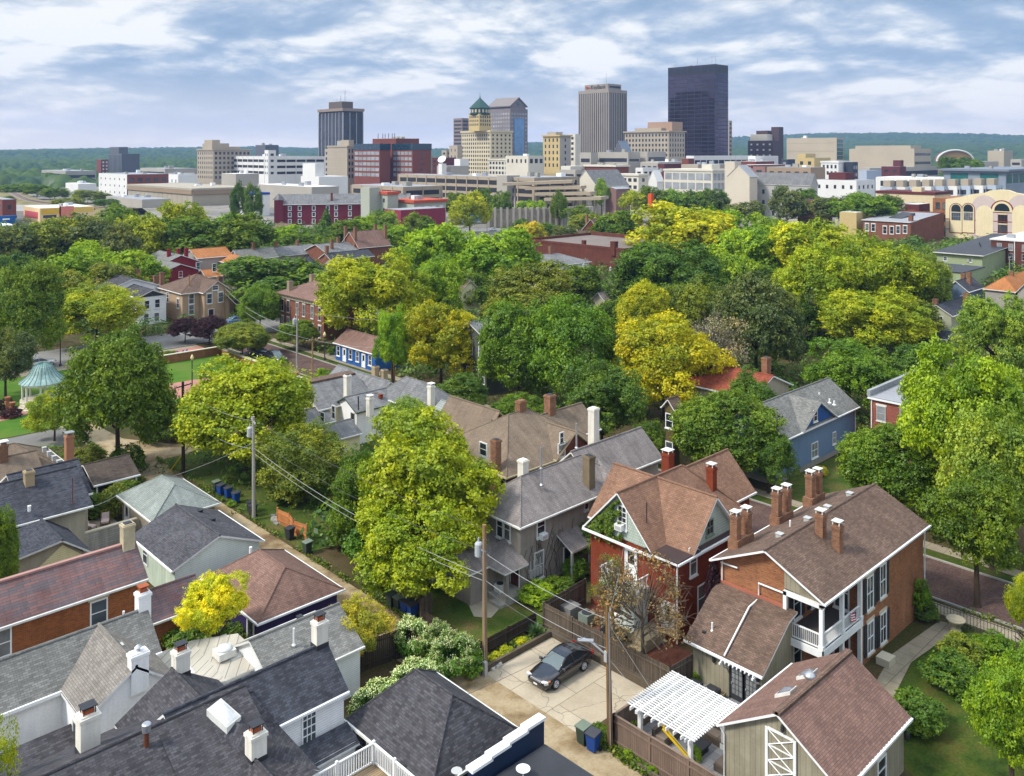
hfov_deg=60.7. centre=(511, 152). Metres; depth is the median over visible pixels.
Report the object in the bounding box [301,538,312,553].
wheelie bin
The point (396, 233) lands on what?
tree
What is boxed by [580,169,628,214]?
white gable hall
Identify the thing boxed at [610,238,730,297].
tree
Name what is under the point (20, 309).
tree
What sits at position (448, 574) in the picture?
window
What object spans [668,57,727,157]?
glass skyscraper
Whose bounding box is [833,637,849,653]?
door
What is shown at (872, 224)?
window
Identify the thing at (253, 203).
tree
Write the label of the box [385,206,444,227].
magenta brick block
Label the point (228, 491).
wheelie bin
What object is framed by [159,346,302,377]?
brick park wall
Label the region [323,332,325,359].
lamp post
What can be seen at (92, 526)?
lounge chair
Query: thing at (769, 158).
white flat block
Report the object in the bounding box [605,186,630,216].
brick gable side
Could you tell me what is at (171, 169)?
arched hall
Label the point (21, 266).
tree
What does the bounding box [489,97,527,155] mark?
gabled tower
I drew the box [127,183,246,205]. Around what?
convention hall
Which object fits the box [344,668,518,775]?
black hip garage
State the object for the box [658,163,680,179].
brick low block
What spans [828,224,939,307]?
tree
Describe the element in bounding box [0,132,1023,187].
woodland
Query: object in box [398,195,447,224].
rail trim block
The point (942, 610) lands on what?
sidewalk
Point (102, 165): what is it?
red brick block
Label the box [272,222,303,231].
white cottage
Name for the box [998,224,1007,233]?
window
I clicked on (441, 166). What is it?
satellite antenna
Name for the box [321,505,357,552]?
shrub
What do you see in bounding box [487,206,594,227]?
retaining wall
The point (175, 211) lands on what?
tree
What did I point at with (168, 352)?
shrub
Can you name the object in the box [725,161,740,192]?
chimney slab
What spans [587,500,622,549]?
ivy
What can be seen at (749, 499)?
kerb
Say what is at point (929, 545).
sidewalk
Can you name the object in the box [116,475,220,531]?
grey hip garage
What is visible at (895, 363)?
tree
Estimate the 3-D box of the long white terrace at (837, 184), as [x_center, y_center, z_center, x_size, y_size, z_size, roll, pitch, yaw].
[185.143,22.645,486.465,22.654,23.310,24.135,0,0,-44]
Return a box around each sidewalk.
[2,345,197,377]
[227,349,1021,642]
[270,338,1023,575]
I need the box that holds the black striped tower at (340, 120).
[317,96,363,155]
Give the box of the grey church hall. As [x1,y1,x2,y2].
[754,172,817,220]
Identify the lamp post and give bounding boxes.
[59,336,61,365]
[190,355,193,385]
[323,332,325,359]
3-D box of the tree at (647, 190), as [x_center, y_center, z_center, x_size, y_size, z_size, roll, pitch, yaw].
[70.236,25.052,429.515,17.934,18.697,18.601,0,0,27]
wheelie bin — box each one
[211,479,220,491]
[215,482,225,494]
[223,485,232,497]
[231,490,240,502]
[246,499,251,511]
[247,503,257,515]
[284,525,295,539]
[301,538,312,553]
[385,589,398,607]
[392,592,404,611]
[399,596,412,613]
[405,599,418,618]
[574,719,591,745]
[584,725,601,752]
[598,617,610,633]
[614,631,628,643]
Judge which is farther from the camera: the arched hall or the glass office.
the arched hall
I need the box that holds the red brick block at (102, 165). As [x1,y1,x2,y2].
[97,159,108,172]
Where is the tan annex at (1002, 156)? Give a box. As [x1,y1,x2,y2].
[988,148,1012,166]
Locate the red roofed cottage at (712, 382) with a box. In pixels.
[665,356,793,411]
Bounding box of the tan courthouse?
[849,145,930,167]
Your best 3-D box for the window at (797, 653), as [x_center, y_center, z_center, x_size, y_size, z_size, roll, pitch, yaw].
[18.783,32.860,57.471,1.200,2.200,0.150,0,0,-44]
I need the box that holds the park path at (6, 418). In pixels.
[0,412,27,420]
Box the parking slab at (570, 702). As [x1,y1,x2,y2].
[488,637,643,731]
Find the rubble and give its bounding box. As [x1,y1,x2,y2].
[270,513,294,524]
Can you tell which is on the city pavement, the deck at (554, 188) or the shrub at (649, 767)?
the deck at (554, 188)
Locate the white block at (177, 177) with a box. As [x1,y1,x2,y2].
[169,171,196,182]
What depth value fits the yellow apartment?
725.88 m
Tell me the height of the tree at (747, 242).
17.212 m
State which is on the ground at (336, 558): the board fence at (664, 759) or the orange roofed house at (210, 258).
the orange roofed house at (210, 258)
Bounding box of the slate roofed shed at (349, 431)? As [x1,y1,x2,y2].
[312,418,362,460]
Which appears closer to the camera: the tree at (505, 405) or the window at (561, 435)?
the window at (561, 435)
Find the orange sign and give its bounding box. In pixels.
[648,193,653,206]
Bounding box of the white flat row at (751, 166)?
[747,164,784,167]
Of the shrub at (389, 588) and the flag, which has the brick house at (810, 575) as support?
the flag
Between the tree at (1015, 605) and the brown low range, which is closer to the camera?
the tree at (1015, 605)
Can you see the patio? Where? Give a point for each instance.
(712, 755)
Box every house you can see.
[0,430,74,480]
[0,458,93,572]
[0,520,198,657]
[0,582,169,775]
[6,610,359,775]
[37,269,168,325]
[139,248,201,282]
[152,272,236,319]
[183,246,248,281]
[231,242,278,273]
[233,602,364,699]
[273,240,312,269]
[276,274,367,340]
[298,256,323,284]
[303,364,392,424]
[318,246,374,265]
[333,328,400,370]
[337,376,448,443]
[342,224,391,267]
[427,406,660,608]
[436,393,601,504]
[450,319,534,395]
[518,246,590,286]
[582,214,643,233]
[582,447,756,652]
[660,395,682,466]
[683,466,930,702]
[722,377,860,484]
[867,370,1023,471]
[921,292,970,343]
[949,272,983,299]
[983,271,1023,309]
[1015,285,1023,311]
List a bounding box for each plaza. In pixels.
[160,346,202,353]
[170,378,212,398]
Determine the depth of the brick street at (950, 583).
70.01 m
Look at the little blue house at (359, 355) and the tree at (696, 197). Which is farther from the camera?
the tree at (696, 197)
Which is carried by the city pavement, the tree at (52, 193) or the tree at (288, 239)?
the tree at (52, 193)
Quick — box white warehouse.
[99,170,168,195]
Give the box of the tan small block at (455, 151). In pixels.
[449,145,461,158]
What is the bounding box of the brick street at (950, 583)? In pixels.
[229,344,1023,627]
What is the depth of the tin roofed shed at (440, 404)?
99.98 m
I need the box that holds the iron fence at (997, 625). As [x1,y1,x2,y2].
[924,600,1023,646]
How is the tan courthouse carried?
on the city pavement
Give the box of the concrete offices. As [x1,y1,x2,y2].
[42,168,95,179]
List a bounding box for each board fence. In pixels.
[277,507,307,538]
[353,553,424,610]
[361,624,410,671]
[420,592,431,619]
[422,608,535,655]
[542,578,585,625]
[543,601,692,692]
[613,675,718,775]
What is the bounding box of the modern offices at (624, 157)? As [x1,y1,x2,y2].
[598,149,639,172]
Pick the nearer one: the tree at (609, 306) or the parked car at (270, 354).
the parked car at (270, 354)
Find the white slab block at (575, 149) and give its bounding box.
[570,134,579,165]
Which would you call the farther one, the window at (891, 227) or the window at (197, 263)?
the window at (891, 227)
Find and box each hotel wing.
[354,144,390,183]
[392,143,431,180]
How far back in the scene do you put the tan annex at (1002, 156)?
906.42 m
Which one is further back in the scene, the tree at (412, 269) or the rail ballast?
the rail ballast
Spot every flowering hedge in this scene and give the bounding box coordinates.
[345,676,400,714]
[390,655,444,680]
[392,613,434,658]
[425,618,455,655]
[425,628,484,679]
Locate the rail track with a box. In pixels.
[11,192,129,208]
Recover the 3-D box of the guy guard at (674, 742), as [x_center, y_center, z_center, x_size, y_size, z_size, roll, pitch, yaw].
[9.704,33.150,47.685,3.260,2.397,0.120,0,0,33]
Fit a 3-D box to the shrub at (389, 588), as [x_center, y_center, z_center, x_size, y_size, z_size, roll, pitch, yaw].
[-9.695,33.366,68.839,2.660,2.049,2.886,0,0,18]
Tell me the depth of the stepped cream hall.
444.57 m
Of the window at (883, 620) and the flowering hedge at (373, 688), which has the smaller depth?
the flowering hedge at (373, 688)
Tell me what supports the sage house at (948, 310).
on the ground at (336, 558)
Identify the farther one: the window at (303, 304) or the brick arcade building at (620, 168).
the brick arcade building at (620, 168)
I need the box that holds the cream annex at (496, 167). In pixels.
[488,158,504,175]
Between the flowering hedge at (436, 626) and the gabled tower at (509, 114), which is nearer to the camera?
the flowering hedge at (436, 626)
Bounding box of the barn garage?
[716,648,912,775]
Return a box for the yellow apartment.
[541,132,572,175]
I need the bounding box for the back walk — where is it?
[469,597,498,617]
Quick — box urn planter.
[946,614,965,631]
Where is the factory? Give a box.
[663,164,724,207]
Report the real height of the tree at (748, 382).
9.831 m
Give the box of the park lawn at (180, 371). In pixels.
[0,355,244,438]
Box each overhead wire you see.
[254,419,481,527]
[254,448,480,573]
[255,454,480,579]
[258,441,474,547]
[418,624,605,713]
[485,553,603,617]
[486,581,604,647]
[486,590,602,655]
[610,626,698,762]
[610,660,693,760]
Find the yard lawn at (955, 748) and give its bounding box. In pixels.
[894,628,1023,775]
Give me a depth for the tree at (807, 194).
396.69 m
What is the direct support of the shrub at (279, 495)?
on the back lawn at (266, 510)
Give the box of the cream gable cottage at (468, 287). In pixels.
[457,279,480,316]
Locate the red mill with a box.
[273,193,410,224]
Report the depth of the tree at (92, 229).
235.95 m
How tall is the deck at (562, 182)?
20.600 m
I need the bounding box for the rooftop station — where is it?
[437,159,468,174]
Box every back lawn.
[163,434,383,551]
[374,579,541,640]
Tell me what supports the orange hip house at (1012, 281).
on the ground at (336, 558)
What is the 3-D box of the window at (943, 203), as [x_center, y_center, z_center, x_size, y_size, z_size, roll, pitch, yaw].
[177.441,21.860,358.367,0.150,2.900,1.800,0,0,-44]
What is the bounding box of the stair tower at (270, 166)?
[265,150,275,183]
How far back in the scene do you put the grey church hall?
444.33 m
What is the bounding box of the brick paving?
[581,604,690,665]
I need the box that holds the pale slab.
[728,120,731,154]
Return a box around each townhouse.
[880,180,895,189]
[896,180,908,189]
[907,180,920,189]
[921,179,934,190]
[935,179,947,190]
[948,179,960,195]
[958,179,972,195]
[972,178,985,193]
[986,178,1002,191]
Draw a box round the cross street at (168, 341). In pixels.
[33,305,391,365]
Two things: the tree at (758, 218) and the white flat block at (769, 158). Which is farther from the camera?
the white flat block at (769, 158)
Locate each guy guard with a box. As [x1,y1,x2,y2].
[658,721,693,759]
[662,728,687,756]
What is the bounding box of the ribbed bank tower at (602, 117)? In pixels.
[578,84,626,152]
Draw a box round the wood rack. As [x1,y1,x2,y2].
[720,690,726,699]
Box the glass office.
[938,166,1023,193]
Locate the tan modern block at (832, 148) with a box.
[787,136,842,163]
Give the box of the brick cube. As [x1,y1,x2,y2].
[682,158,693,163]
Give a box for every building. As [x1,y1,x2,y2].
[361,187,379,221]
[451,713,593,775]
[460,97,512,175]
[505,154,543,175]
[583,162,629,172]
[621,173,649,205]
[862,210,943,242]
[933,196,961,235]
[933,233,1007,277]
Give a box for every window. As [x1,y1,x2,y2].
[0,627,11,657]
[72,718,74,732]
[88,594,108,625]
[143,313,148,322]
[143,550,147,566]
[144,300,149,309]
[154,299,159,308]
[154,312,159,321]
[188,293,193,304]
[189,303,194,315]
[196,262,200,270]
[206,292,212,304]
[212,263,216,271]
[212,285,218,290]
[217,291,223,302]
[281,298,283,311]
[286,299,289,312]
[301,711,316,744]
[302,303,305,316]
[310,305,313,319]
[319,411,324,422]
[331,405,335,420]
[336,346,339,356]
[348,349,352,360]
[350,412,354,422]
[355,351,359,362]
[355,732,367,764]
[368,355,371,366]
[446,567,453,582]
[470,109,489,112]
[478,441,487,458]
[495,520,503,539]
[502,523,510,543]
[534,549,544,579]
[536,520,545,540]
[558,441,564,458]
[559,431,564,445]
[583,502,589,512]
[617,504,627,532]
[625,548,637,579]
[664,412,672,430]
[665,440,672,451]
[688,548,698,579]
[697,582,705,614]
[705,518,714,538]
[789,591,804,622]
[793,646,801,662]
[807,604,815,609]
[811,441,818,460]
[832,431,836,445]
[832,590,849,612]
[863,571,876,614]
[864,615,876,658]
[871,223,875,231]
[876,403,886,422]
[876,560,888,601]
[877,606,889,648]
[877,752,886,775]
[882,225,886,233]
[890,226,893,234]
[896,225,900,233]
[903,225,907,233]
[942,202,945,209]
[998,214,1007,223]
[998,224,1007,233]
[1008,244,1012,250]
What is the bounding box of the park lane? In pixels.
[3,428,91,447]
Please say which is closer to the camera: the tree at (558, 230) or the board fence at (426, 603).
the board fence at (426, 603)
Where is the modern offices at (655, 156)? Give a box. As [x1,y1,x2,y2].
[640,152,665,161]
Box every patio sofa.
[652,714,686,745]
[698,714,722,747]
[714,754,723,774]
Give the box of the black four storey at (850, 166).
[844,162,857,178]
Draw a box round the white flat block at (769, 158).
[748,156,777,163]
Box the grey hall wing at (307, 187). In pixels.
[258,181,338,206]
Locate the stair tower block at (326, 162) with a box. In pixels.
[325,149,327,175]
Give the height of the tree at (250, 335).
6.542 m
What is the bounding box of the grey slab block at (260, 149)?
[255,143,278,155]
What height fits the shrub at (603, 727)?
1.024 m
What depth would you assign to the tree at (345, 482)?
72.83 m
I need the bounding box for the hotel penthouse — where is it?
[373,133,418,182]
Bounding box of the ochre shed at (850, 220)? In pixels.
[840,210,872,238]
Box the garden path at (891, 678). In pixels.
[877,621,951,695]
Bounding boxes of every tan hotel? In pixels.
[196,140,251,184]
[623,122,686,161]
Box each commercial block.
[66,181,95,191]
[221,170,258,186]
[432,157,455,173]
[442,150,448,156]
[560,170,583,176]
[561,166,584,170]
[635,167,657,179]
[640,159,681,167]
[741,159,773,164]
[753,166,791,171]
[781,159,794,165]
[797,198,831,227]
[858,166,937,178]
[859,170,880,194]
[982,161,997,166]
[1011,159,1023,166]
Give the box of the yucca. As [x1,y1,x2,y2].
[525,622,543,635]
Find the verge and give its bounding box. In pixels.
[270,341,1017,582]
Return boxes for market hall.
[23,202,93,221]
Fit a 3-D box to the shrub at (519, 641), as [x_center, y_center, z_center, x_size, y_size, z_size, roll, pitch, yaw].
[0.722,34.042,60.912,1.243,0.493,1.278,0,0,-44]
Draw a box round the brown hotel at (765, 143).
[748,127,782,163]
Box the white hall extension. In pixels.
[301,163,347,193]
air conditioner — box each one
[494,580,502,593]
[578,608,595,625]
[685,678,702,696]
[703,683,720,702]
[876,650,895,668]
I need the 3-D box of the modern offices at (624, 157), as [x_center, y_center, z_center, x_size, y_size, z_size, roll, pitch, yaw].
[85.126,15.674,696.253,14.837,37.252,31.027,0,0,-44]
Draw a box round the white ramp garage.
[686,155,751,163]
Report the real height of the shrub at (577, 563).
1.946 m
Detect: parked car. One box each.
[31,357,57,368]
[226,316,246,323]
[247,347,266,357]
[264,349,286,360]
[526,640,593,689]
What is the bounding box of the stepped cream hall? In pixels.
[726,164,757,219]
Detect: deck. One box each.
[317,740,413,775]
[351,181,442,198]
[398,172,519,206]
[502,180,574,208]
[513,172,579,208]
[525,185,585,205]
[535,191,596,207]
[544,196,608,215]
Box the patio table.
[687,736,710,755]
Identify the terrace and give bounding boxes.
[88,517,116,529]
[817,172,874,214]
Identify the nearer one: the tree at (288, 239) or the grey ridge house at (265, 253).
the grey ridge house at (265, 253)
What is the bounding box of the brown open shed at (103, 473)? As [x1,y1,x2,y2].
[81,453,140,495]
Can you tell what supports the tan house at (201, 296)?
on the ground at (336, 558)
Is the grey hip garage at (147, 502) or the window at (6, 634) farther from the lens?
the grey hip garage at (147, 502)
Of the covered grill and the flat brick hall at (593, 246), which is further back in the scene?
the flat brick hall at (593, 246)
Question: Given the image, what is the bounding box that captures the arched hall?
[140,165,196,173]
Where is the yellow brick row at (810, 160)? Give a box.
[797,154,830,166]
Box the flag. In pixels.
[850,612,855,621]
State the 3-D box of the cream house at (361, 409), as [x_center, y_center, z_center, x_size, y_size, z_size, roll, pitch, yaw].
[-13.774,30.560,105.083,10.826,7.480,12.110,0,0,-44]
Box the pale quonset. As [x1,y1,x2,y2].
[648,170,663,197]
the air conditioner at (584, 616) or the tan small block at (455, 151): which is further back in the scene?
the tan small block at (455, 151)
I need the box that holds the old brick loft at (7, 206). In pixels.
[0,197,15,215]
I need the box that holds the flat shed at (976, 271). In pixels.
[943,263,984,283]
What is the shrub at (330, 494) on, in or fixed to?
on the back lawn at (266, 510)
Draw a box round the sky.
[0,0,1023,149]
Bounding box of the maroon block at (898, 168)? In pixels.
[881,160,905,176]
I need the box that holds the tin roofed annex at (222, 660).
[158,633,253,684]
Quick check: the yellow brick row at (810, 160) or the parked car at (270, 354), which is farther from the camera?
the yellow brick row at (810, 160)
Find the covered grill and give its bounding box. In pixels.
[560,599,580,619]
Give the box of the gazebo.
[17,361,64,411]
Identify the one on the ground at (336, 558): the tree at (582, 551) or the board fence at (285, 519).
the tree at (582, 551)
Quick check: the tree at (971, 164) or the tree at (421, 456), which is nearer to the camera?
the tree at (421, 456)
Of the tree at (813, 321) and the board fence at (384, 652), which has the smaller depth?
the board fence at (384, 652)
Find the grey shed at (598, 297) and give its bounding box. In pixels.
[591,291,614,308]
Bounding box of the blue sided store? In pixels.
[238,191,269,215]
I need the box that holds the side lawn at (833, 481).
[770,454,909,500]
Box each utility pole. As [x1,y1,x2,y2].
[174,381,190,474]
[223,289,224,318]
[247,416,255,520]
[293,307,297,371]
[306,337,318,377]
[475,524,487,676]
[578,603,612,749]
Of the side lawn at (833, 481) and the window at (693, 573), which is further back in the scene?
the side lawn at (833, 481)
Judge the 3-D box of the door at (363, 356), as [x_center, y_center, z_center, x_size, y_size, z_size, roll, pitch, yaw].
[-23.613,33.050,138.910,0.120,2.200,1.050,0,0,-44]
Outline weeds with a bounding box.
[88,441,1023,775]
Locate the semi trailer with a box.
[0,215,16,223]
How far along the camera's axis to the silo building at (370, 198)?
402.29 m
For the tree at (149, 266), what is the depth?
195.82 m
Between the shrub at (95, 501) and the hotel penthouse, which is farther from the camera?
the hotel penthouse
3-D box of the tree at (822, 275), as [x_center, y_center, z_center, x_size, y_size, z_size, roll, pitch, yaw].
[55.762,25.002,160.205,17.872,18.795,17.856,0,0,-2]
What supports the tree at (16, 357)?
on the park lawn at (180, 371)
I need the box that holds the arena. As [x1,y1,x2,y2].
[934,149,973,172]
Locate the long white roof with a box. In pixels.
[876,174,943,189]
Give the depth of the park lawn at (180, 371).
128.66 m
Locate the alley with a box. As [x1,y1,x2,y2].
[60,423,646,775]
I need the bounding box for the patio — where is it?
[643,683,740,775]
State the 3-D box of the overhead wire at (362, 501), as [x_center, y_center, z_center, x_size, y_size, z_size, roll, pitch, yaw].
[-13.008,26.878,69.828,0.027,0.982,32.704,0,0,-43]
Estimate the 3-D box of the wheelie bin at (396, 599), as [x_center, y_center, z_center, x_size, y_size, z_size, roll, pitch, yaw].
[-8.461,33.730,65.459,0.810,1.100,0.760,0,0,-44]
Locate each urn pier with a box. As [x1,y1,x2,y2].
[4,396,10,409]
[9,401,15,415]
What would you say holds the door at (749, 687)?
in the brick house at (810, 575)
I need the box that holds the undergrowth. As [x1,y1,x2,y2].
[0,216,1023,547]
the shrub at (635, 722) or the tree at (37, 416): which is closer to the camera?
the shrub at (635, 722)
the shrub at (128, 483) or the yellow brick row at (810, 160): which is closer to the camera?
the shrub at (128, 483)
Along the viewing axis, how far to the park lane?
104.43 m
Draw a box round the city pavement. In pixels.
[0,187,875,227]
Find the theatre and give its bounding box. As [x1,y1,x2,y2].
[945,189,1023,238]
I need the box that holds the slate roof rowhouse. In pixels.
[305,237,357,261]
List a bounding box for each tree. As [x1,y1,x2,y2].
[0,183,36,192]
[0,221,44,261]
[0,250,34,276]
[0,255,67,369]
[0,258,63,294]
[0,325,40,396]
[0,502,20,578]
[0,712,22,775]
[2,219,75,262]
[18,389,67,440]
[21,184,54,196]
[36,212,102,248]
[36,268,89,294]
[37,187,71,198]
[41,279,149,340]
[44,238,121,284]
[49,321,180,454]
[50,195,88,204]
[60,216,141,255]
[71,188,111,201]
[87,260,142,284]
[91,198,121,206]
[93,202,143,223]
[99,221,145,260]
[111,248,172,283]
[112,212,171,254]
[140,215,176,253]
[156,199,210,234]
[162,215,257,254]
[165,316,196,341]
[169,353,317,471]
[172,569,250,636]
[188,315,227,344]
[212,211,280,251]
[212,318,272,354]
[215,251,329,301]
[216,212,255,250]
[229,179,245,214]
[236,283,282,325]
[243,182,264,219]
[255,415,352,501]
[268,224,308,245]
[275,318,321,343]
[278,232,335,245]
[313,246,438,336]
[316,208,332,238]
[321,219,363,241]
[327,442,376,544]
[328,590,396,670]
[350,494,492,599]
[352,402,506,552]
[354,214,379,229]
[368,209,401,225]
[371,301,409,382]
[372,223,411,244]
[380,392,426,445]
[391,263,413,275]
[393,221,477,271]
[402,212,435,237]
[402,299,479,386]
[411,248,464,310]
[435,298,458,321]
[435,371,489,404]
[446,191,470,220]
[447,190,493,230]
[451,225,544,278]
[459,271,492,305]
[471,187,497,216]
[474,295,554,395]
[477,259,575,318]
[488,391,543,415]
[490,190,512,208]
[512,218,528,225]
[513,221,547,237]
[515,199,533,208]
[523,289,619,399]
[526,199,545,208]
[535,223,567,235]
[548,225,578,235]
[549,189,568,225]
[554,349,651,439]
[563,204,590,230]
[565,264,604,305]
[567,211,601,229]
[574,521,590,561]
[586,209,639,234]
[588,551,635,638]
[589,544,706,664]
[594,178,609,214]
[597,298,623,338]
[604,269,649,301]
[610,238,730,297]
[610,308,739,420]
[614,278,671,326]
[616,189,647,212]
[623,199,737,256]
[632,420,665,451]
[638,185,672,213]
[654,187,689,215]
[660,272,720,334]
[668,386,788,473]
[678,189,707,210]
[689,301,751,367]
[697,205,744,242]
[698,187,731,210]
[703,560,719,601]
[704,269,809,369]
[705,246,764,299]
[706,223,785,272]
[723,200,766,225]
[728,364,776,401]
[741,212,786,235]
[743,423,801,493]
[754,262,778,301]
[760,215,853,297]
[767,184,809,222]
[770,237,864,336]
[790,299,822,333]
[792,188,821,208]
[798,335,905,409]
[806,195,846,222]
[817,286,940,350]
[821,191,899,218]
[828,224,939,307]
[834,419,948,508]
[860,345,906,384]
[879,193,906,211]
[886,245,955,307]
[889,298,945,334]
[892,342,948,374]
[896,333,1023,475]
[897,371,947,395]
[912,578,932,621]
[913,461,1023,607]
[932,390,1023,570]
[936,156,964,172]
[948,288,1023,372]
[950,160,984,167]
[952,156,984,166]
[961,637,1023,775]
[1002,571,1023,655]
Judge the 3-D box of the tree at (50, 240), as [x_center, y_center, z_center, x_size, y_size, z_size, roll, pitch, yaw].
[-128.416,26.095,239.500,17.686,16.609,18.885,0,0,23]
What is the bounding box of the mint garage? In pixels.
[135,503,264,586]
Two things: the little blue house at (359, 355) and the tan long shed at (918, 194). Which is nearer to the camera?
the little blue house at (359, 355)
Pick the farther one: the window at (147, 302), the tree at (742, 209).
the tree at (742, 209)
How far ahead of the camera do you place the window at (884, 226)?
336.16 m
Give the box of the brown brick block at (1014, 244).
[990,232,1023,272]
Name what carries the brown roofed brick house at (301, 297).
on the ground at (336, 558)
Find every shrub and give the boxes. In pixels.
[0,398,13,409]
[0,406,23,418]
[61,442,108,463]
[88,490,101,519]
[96,481,128,517]
[108,442,147,472]
[113,479,140,508]
[137,423,179,443]
[159,350,176,354]
[159,614,228,649]
[223,621,247,639]
[226,500,236,506]
[266,468,318,507]
[311,368,331,377]
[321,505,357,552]
[324,463,359,508]
[327,346,335,354]
[341,524,388,562]
[374,562,394,591]
[488,651,503,660]
[499,644,512,654]
[514,636,529,645]
[516,578,558,610]
[542,574,574,594]
[561,553,589,580]
[592,721,607,746]
[623,748,634,759]
[630,720,637,726]
[647,765,657,773]
[693,744,701,762]
[814,465,828,476]
[892,685,949,739]
[914,598,941,622]
[917,645,982,701]
[935,630,986,665]
[968,627,1013,661]
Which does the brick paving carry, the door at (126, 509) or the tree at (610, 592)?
the tree at (610, 592)
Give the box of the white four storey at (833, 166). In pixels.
[820,161,850,178]
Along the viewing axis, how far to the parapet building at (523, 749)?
44.11 m
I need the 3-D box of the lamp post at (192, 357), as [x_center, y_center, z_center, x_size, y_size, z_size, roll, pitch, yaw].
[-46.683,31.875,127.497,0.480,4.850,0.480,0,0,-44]
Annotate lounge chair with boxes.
[88,521,96,529]
[100,511,109,526]
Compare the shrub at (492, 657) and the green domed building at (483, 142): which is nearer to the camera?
the shrub at (492, 657)
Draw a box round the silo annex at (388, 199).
[379,191,399,211]
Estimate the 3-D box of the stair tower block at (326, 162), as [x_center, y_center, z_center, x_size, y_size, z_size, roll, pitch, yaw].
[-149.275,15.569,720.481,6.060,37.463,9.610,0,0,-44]
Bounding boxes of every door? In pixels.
[124,504,128,519]
[208,308,213,315]
[247,619,253,637]
[342,348,345,361]
[361,353,365,367]
[510,569,519,587]
[563,546,570,564]
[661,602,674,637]
[729,665,742,702]
[743,671,758,700]
[765,725,796,775]
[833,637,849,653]
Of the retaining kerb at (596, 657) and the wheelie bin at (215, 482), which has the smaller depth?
the retaining kerb at (596, 657)
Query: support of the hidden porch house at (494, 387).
on the ground at (336, 558)
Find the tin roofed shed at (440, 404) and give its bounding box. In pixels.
[433,399,445,416]
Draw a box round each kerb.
[7,343,1023,630]
[488,629,671,700]
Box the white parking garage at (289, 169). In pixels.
[234,153,324,183]
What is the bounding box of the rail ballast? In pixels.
[7,192,140,214]
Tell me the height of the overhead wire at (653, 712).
5.022 m
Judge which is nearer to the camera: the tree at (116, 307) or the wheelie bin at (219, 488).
the wheelie bin at (219, 488)
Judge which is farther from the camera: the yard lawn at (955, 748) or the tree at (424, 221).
the tree at (424, 221)
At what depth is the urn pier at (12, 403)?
113.78 m
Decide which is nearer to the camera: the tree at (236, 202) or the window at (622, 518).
the window at (622, 518)
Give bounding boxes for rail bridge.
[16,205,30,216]
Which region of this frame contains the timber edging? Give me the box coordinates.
[636,762,659,775]
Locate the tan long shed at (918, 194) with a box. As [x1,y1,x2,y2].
[875,187,950,211]
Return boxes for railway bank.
[0,192,149,215]
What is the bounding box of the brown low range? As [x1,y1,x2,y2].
[767,164,824,178]
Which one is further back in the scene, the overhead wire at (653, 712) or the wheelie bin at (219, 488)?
the wheelie bin at (219, 488)
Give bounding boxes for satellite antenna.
[438,156,445,173]
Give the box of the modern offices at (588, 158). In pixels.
[580,152,597,165]
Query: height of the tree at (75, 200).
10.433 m
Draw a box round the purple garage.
[194,546,345,638]
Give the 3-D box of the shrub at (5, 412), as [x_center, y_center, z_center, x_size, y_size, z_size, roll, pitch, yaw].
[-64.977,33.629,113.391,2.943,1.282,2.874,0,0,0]
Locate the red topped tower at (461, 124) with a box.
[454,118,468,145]
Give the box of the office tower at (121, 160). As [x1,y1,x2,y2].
[109,147,139,172]
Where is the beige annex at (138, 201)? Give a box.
[106,194,170,207]
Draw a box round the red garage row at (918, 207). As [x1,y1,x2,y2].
[905,203,929,211]
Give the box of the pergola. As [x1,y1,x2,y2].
[626,670,737,758]
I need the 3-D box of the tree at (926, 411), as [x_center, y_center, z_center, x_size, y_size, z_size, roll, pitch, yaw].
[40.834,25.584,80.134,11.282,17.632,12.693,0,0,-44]
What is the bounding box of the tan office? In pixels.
[327,140,353,193]
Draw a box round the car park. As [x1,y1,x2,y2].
[458,228,579,239]
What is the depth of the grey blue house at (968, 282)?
189.90 m
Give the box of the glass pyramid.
[614,141,631,151]
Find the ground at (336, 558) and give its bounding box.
[0,228,1023,775]
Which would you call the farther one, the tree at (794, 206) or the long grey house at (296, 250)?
the tree at (794, 206)
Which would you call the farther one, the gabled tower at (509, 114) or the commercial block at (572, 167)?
the gabled tower at (509, 114)
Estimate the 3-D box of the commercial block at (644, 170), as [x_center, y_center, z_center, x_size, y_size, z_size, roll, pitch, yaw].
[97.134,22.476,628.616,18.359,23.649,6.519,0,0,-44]
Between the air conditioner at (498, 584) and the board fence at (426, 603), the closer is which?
the board fence at (426, 603)
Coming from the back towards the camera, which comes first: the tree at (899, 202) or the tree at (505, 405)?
the tree at (899, 202)
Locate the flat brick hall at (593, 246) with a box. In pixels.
[531,231,684,271]
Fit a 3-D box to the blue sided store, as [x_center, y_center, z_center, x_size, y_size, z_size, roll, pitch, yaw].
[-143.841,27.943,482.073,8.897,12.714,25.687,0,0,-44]
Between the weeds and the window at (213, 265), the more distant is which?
the window at (213, 265)
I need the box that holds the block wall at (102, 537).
[85,517,137,552]

